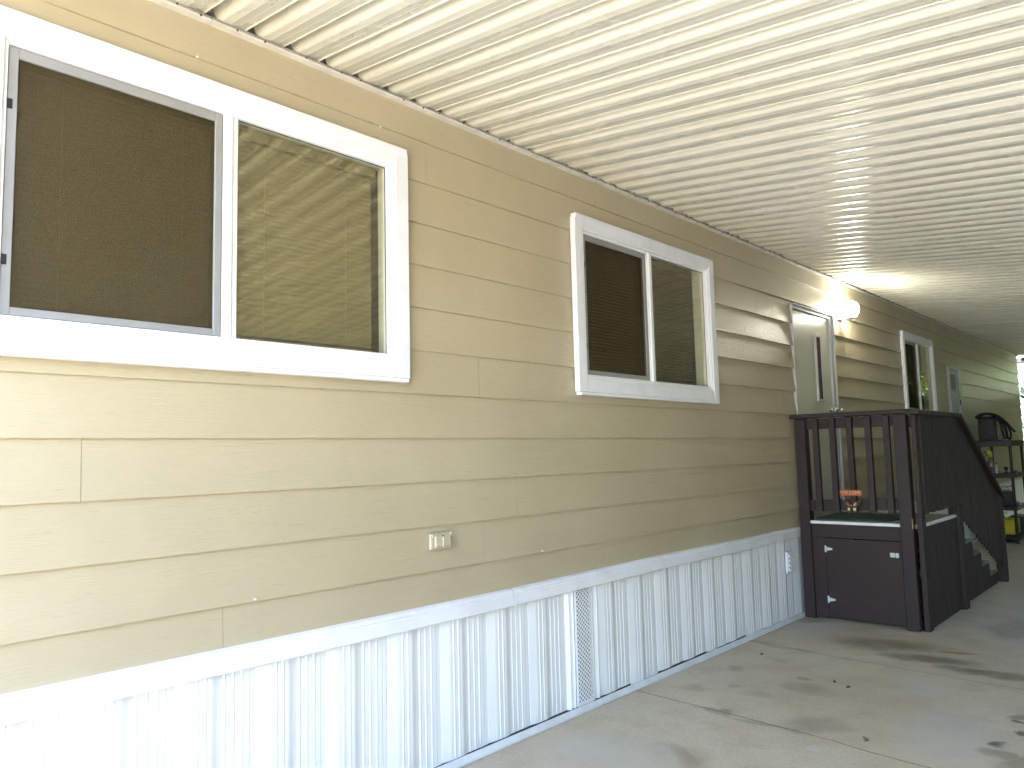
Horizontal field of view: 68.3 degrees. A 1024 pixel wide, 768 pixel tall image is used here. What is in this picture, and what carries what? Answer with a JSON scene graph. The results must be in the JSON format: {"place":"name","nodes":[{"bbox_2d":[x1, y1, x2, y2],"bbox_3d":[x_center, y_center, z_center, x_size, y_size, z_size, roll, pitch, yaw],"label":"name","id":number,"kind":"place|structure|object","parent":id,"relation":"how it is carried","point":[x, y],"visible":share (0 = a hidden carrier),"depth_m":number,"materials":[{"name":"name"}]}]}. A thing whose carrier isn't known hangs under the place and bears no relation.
{"place":"outdoors","nodes":[
{"label":"outdoors","id":0,"kind":"place"},
{"bbox_2d":[460,539,1023,767],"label":"driveway","id":1,"kind":"structure","parent":0,"point":[948,692],"depth_m":4.16,"materials":[{"name":"concrete"}]},
{"bbox_2d":[0,0,1023,767],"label":"mobile home","id":2,"kind":"object","parent":1,"relation":"on","point":[214,548],"visible":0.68,"depth_m":3.42,"materials":[{"name":"beige paint"}]},
{"bbox_2d":[10,60,374,351],"bbox_3d":[-1.128,-0.599,2.917,0.036,0.861,1.462,-6,-7,43],"label":"window blind","id":3,"kind":"object","parent":2,"relation":"attached to","point":[113,206],"depth_m":2.77,"materials":[{"name":"beige fabric"}]},
{"bbox_2d":[0,5,409,382],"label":"window","id":4,"kind":"structure","parent":2,"relation":"in","point":[25,333],"depth_m":2.81,"materials":[{"name":"white plastic"}]},
{"bbox_2d":[429,532,451,549],"bbox_3d":[-0.330,0.727,3.501,0.126,0.074,0.047,3,-7,-38],"label":"outlet cover","id":5,"kind":"object","parent":2,"relation":"attached to","point":[442,540],"visible":1,"depth_m":3.48,"materials":[{"name":"beige plastic"}]},
{"bbox_2d":[149,0,1023,360],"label":"carport","id":6,"kind":"object","parent":2,"relation":"attached to","point":[873,148],"visible":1,"depth_m":3.46,"materials":[{"name":"cream paint"},{"name":"corrugated metal"}]},
{"bbox_2d":[585,241,693,384],"bbox_3d":[0.847,-0.440,5.038,0.036,0.849,1.402,-6,-7,43],"label":"window blind","id":7,"kind":"object","parent":2,"relation":"attached to","point":[668,269],"depth_m":4.97,"materials":[{"name":"brown fabric"}]},
{"bbox_2d":[570,212,719,403],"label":"window","id":8,"kind":"structure","parent":2,"relation":"in","point":[705,389],"depth_m":5.44,"materials":[{"name":"white plastic"}]},
{"bbox_2d":[785,550,795,572],"bbox_3d":[2.305,1.472,6.247,0.040,0.173,0.122,-6,-7,43],"label":"louvre vent","id":9,"kind":"object","parent":2,"relation":"attached to","point":[790,564],"visible":1,"depth_m":6.22,"materials":[{"name":"white metal"}]},
{"bbox_2d":[789,303,844,516],"bbox_3d":[2.825,0.265,6.989,0.956,1.929,0.123,4,-7,-44],"label":"door","id":10,"kind":"structure","parent":2,"relation":"in","point":[812,330],"depth_m":7.05,"materials":[{"name":"paint"}]},
{"bbox_2d":[836,299,858,320],"bbox_3d":[3.377,-0.754,7.581,0.199,0.210,0.148,-6,-7,43],"label":"wall light","id":11,"kind":"object","parent":2,"relation":"attached to","point":[850,310],"visible":1,"depth_m":7.54,"materials":[{"name":"white glass"}]},
{"bbox_2d":[900,330,937,410],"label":"window","id":12,"kind":"structure","parent":2,"relation":"in","point":[917,353],"depth_m":9.95,"materials":[{"name":"white plastic"}]},
{"bbox_2d":[946,366,963,417],"bbox_3d":[6.357,0.627,10.765,0.056,1.732,0.677,-6,-7,43],"label":"door","id":13,"kind":"structure","parent":2,"relation":"in","point":[954,385],"depth_m":10.80,"materials":[{"name":"paint"}]},
{"bbox_2d":[789,409,1008,631],"bbox_3d":[3.768,1.148,7.133,1.014,1.702,2.930,-6,-7,43],"label":"porch","id":14,"kind":"object","parent":1,"relation":"on","point":[867,571],"visible":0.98,"depth_m":6.19,"materials":[{"name":"brown paint"}]},
{"bbox_2d":[839,482,861,512],"bbox_3d":[2.752,0.919,6.129,0.174,0.251,0.025,-6,-7,43],"label":"welcome sign","id":15,"kind":"object","parent":14,"relation":"attached to","point":[851,507],"visible":1,"depth_m":6.12,"materials":[{"name":"metal"}]},
{"bbox_2d":[816,512,899,521],"bbox_3d":[3.050,1.149,6.534,0.596,0.012,0.628,-6,-7,43],"label":"door mat","id":16,"kind":"object","parent":14,"relation":"on","point":[865,516],"depth_m":6.46,"materials":[{"name":"black rubber"}]},
{"bbox_2d":[824,538,906,626],"bbox_3d":[2.839,1.582,6.072,0.606,0.646,0.030,-6,-7,43],"label":"hatch door","id":17,"kind":"structure","parent":14,"relation":"in","point":[866,577],"depth_m":6.06,"materials":[{"name":"brown paint"}]},
{"bbox_2d":[976,440,1023,543],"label":"storage shelf","id":18,"kind":"object","parent":1,"relation":"on","point":[1015,508],"visible":0.41,"depth_m":10.75,"materials":[{"name":"black plastic"}]},
{"bbox_2d":[983,450,994,472],"bbox_3d":[6.933,1.130,10.960,0.123,0.332,0.082,-12,-12,64],"label":"spray bottle","id":19,"kind":"object","parent":18,"relation":"on","point":[991,464],"visible":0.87,"depth_m":10.92,"materials":[{"name":"yellow plastic"}]},
{"bbox_2d":[975,413,1015,440],"bbox_3d":[7.089,0.619,11.020,0.492,0.408,0.458,-6,-7,43],"label":"tote bag","id":20,"kind":"object","parent":18,"relation":"on","point":[990,427],"visible":1,"depth_m":10.94,"materials":[{"name":"grey fabric"}]},
{"bbox_2d":[1004,517,1020,535],"bbox_3d":[7.167,2.030,10.847,0.177,0.259,0.378,-6,-7,43],"label":"yellow case","id":21,"kind":"object","parent":18,"relation":"on","point":[1010,530],"visible":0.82,"depth_m":10.70,"materials":[{"name":"plastic"}]},
{"bbox_2d":[1002,485,1018,505],"bbox_3d":[7.128,1.592,10.865,0.225,0.300,0.290,-6,-7,43],"label":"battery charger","id":22,"kind":"object","parent":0,"point":[1008,500],"visible":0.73,"depth_m":10.76,"materials":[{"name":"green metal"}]},
{"bbox_2d":[1009,513,1023,532],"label":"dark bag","id":23,"kind":"object","parent":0,"point":[1021,516],"visible":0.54,"depth_m":10.95,"materials":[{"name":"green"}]},
{"bbox_2d":[1020,382,1023,428],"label":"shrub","id":24,"kind":"object","parent":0,"point":[1022,393],"visible":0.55,"depth_m":15.35,"materials":[{"name":"green plant"}]},
{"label":"planting bed","id":25,"kind":"structure","parent":0,"visible":0},
{"bbox_2d":[1016,355,1023,438],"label":"neighbour home","id":26,"kind":"object","parent":25,"relation":"on","point":[1020,365],"depth_m":19.31,"materials":[{"name":"white"}]}
]}

